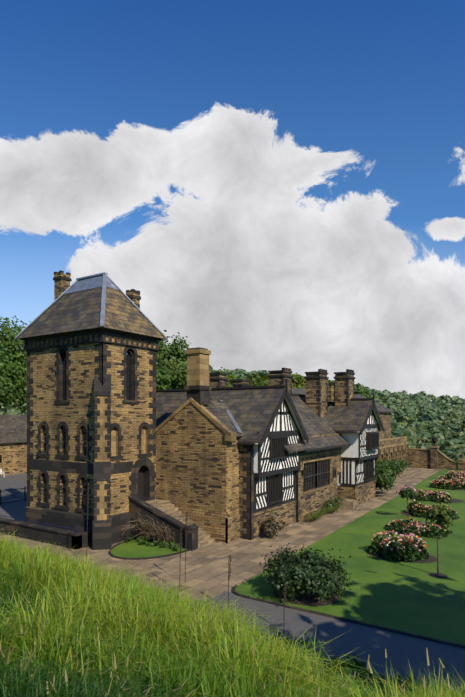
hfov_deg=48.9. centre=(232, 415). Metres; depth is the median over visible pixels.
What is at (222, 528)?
stone wing plinth
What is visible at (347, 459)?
wing framing
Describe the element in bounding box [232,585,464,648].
kerb lawn
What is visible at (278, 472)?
wing framing
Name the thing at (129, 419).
tower body
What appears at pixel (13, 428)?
outbuilding roof
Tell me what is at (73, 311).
tower roof
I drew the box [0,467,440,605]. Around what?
paving
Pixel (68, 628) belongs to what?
long bank grass
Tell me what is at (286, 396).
wing barge
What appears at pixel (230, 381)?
tree foliage
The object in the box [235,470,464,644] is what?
lawn
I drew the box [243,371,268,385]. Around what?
tree foliage
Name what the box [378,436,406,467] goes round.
loggia dressings
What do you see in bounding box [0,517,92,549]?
low tower wall
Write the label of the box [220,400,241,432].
valley lead
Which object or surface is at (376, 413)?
wing barge
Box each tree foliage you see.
[0,315,30,414]
[156,330,188,389]
[209,367,242,386]
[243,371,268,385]
[292,373,305,388]
[354,387,376,402]
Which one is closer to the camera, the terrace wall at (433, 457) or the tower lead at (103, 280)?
the tower lead at (103, 280)
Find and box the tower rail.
[0,515,76,532]
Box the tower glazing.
[61,349,143,500]
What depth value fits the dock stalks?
21.46 m
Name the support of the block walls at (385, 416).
on the paving
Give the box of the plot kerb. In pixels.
[109,538,190,559]
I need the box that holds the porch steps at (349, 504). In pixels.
[336,499,362,509]
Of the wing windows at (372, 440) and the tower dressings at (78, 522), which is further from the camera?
the wing windows at (372, 440)
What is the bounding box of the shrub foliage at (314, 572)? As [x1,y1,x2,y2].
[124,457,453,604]
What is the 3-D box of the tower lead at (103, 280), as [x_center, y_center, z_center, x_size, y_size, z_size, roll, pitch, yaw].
[-9.017,-6.912,32.666,8.165,4.034,5.685,0,0,33]
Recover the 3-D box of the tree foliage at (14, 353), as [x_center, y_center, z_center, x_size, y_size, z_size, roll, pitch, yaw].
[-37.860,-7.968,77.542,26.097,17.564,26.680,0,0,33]
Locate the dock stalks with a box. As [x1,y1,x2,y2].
[86,483,286,609]
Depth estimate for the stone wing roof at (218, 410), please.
31.53 m
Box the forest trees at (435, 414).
[0,365,464,461]
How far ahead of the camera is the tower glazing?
31.13 m
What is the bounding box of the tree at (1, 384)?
[0,354,11,410]
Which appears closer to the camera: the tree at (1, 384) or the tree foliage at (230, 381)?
the tree at (1, 384)
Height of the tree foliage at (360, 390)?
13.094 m
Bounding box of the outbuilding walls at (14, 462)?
[0,442,26,475]
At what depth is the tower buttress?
28.54 m
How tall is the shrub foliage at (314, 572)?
4.033 m
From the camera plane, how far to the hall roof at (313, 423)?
40.14 m
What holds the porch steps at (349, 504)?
on the paving
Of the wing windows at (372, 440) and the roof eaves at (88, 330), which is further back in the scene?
the wing windows at (372, 440)
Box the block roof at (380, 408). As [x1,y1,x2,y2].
[268,385,394,412]
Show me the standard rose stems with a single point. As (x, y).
(437, 546)
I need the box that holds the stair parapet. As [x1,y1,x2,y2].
[128,496,198,550]
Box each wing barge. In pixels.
[156,379,308,447]
[334,394,384,434]
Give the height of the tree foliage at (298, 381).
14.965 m
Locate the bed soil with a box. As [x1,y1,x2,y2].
[273,488,464,605]
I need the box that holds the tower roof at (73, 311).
[16,287,165,339]
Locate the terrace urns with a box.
[431,436,462,458]
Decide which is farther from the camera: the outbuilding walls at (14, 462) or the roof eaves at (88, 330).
the outbuilding walls at (14, 462)
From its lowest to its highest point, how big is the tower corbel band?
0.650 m
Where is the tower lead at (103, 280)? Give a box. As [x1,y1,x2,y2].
[15,272,167,338]
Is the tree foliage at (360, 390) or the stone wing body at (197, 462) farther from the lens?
the tree foliage at (360, 390)
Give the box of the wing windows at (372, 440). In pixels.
[364,432,379,481]
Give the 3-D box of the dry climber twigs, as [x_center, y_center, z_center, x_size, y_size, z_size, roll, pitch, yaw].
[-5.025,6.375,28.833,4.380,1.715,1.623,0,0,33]
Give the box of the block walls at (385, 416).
[379,412,390,438]
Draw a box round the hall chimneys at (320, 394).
[209,368,354,416]
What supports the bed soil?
on the lawn at (415, 598)
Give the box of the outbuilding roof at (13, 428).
[0,415,26,442]
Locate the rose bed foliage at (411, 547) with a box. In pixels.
[367,470,464,561]
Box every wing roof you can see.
[156,387,302,442]
[203,401,243,436]
[325,400,379,431]
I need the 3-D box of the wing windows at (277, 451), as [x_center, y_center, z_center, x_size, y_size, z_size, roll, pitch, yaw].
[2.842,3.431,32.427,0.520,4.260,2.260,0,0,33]
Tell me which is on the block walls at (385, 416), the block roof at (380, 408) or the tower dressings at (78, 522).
the block roof at (380, 408)
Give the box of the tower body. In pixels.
[27,342,155,515]
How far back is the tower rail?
29.99 m
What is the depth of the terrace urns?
70.63 m
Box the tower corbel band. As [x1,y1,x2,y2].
[24,330,158,350]
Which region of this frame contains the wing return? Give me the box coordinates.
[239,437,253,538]
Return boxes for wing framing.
[254,399,300,512]
[339,457,354,486]
[355,409,379,486]
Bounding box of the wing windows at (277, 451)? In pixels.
[266,436,288,504]
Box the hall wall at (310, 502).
[298,433,340,521]
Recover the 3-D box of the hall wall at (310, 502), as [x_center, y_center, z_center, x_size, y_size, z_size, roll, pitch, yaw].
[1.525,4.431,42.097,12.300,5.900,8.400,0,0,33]
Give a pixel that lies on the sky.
(278, 184)
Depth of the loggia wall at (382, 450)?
68.49 m
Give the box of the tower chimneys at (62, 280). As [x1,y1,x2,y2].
[53,270,140,308]
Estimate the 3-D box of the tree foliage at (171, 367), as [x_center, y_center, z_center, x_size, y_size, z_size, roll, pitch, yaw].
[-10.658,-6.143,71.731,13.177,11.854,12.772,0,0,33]
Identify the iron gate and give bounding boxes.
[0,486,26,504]
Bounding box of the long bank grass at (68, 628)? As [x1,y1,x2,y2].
[0,526,464,696]
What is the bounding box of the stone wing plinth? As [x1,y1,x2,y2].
[179,510,239,542]
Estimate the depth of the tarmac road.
16.90 m
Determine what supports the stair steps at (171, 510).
on the paving
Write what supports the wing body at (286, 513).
on the paving
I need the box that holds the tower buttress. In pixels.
[93,375,111,549]
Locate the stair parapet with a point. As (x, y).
(138, 506)
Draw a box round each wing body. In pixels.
[156,403,238,516]
[253,402,297,538]
[338,411,377,503]
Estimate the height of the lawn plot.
0.001 m
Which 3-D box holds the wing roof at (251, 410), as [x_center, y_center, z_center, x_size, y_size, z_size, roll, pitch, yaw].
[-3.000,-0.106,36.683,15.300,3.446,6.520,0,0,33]
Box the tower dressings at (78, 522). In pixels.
[26,342,155,543]
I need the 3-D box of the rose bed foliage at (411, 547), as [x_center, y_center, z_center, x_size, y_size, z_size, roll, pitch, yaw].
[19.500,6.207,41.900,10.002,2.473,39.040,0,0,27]
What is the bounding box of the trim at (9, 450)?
[0,449,26,463]
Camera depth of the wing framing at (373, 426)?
42.90 m
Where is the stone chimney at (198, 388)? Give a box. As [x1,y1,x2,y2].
[185,347,210,404]
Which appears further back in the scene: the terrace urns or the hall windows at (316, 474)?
the terrace urns
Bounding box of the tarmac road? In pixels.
[0,473,464,692]
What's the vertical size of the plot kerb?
0.080 m
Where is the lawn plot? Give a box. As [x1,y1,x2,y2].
[111,539,186,557]
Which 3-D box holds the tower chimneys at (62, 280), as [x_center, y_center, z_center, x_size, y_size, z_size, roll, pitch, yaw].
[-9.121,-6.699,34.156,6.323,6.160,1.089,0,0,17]
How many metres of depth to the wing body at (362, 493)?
42.06 m
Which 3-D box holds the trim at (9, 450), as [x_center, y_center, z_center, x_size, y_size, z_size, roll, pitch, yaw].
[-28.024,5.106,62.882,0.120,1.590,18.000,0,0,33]
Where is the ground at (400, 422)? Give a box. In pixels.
[0,376,461,496]
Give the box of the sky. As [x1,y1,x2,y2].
[0,0,464,405]
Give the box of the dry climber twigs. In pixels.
[121,514,174,542]
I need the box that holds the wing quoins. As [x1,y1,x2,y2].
[243,437,255,539]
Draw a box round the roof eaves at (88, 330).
[20,328,162,340]
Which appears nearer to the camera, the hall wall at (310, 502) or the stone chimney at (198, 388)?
the stone chimney at (198, 388)
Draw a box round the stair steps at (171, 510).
[145,499,213,546]
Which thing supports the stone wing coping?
attached to the stone wing body at (197, 462)
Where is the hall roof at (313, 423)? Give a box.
[284,395,349,451]
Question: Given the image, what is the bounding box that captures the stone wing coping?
[155,398,235,440]
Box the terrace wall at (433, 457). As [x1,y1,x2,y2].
[407,446,464,470]
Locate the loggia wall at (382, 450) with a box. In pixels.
[377,441,405,460]
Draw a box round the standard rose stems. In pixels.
[407,499,438,575]
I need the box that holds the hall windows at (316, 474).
[296,441,341,522]
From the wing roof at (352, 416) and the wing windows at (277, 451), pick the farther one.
the wing roof at (352, 416)

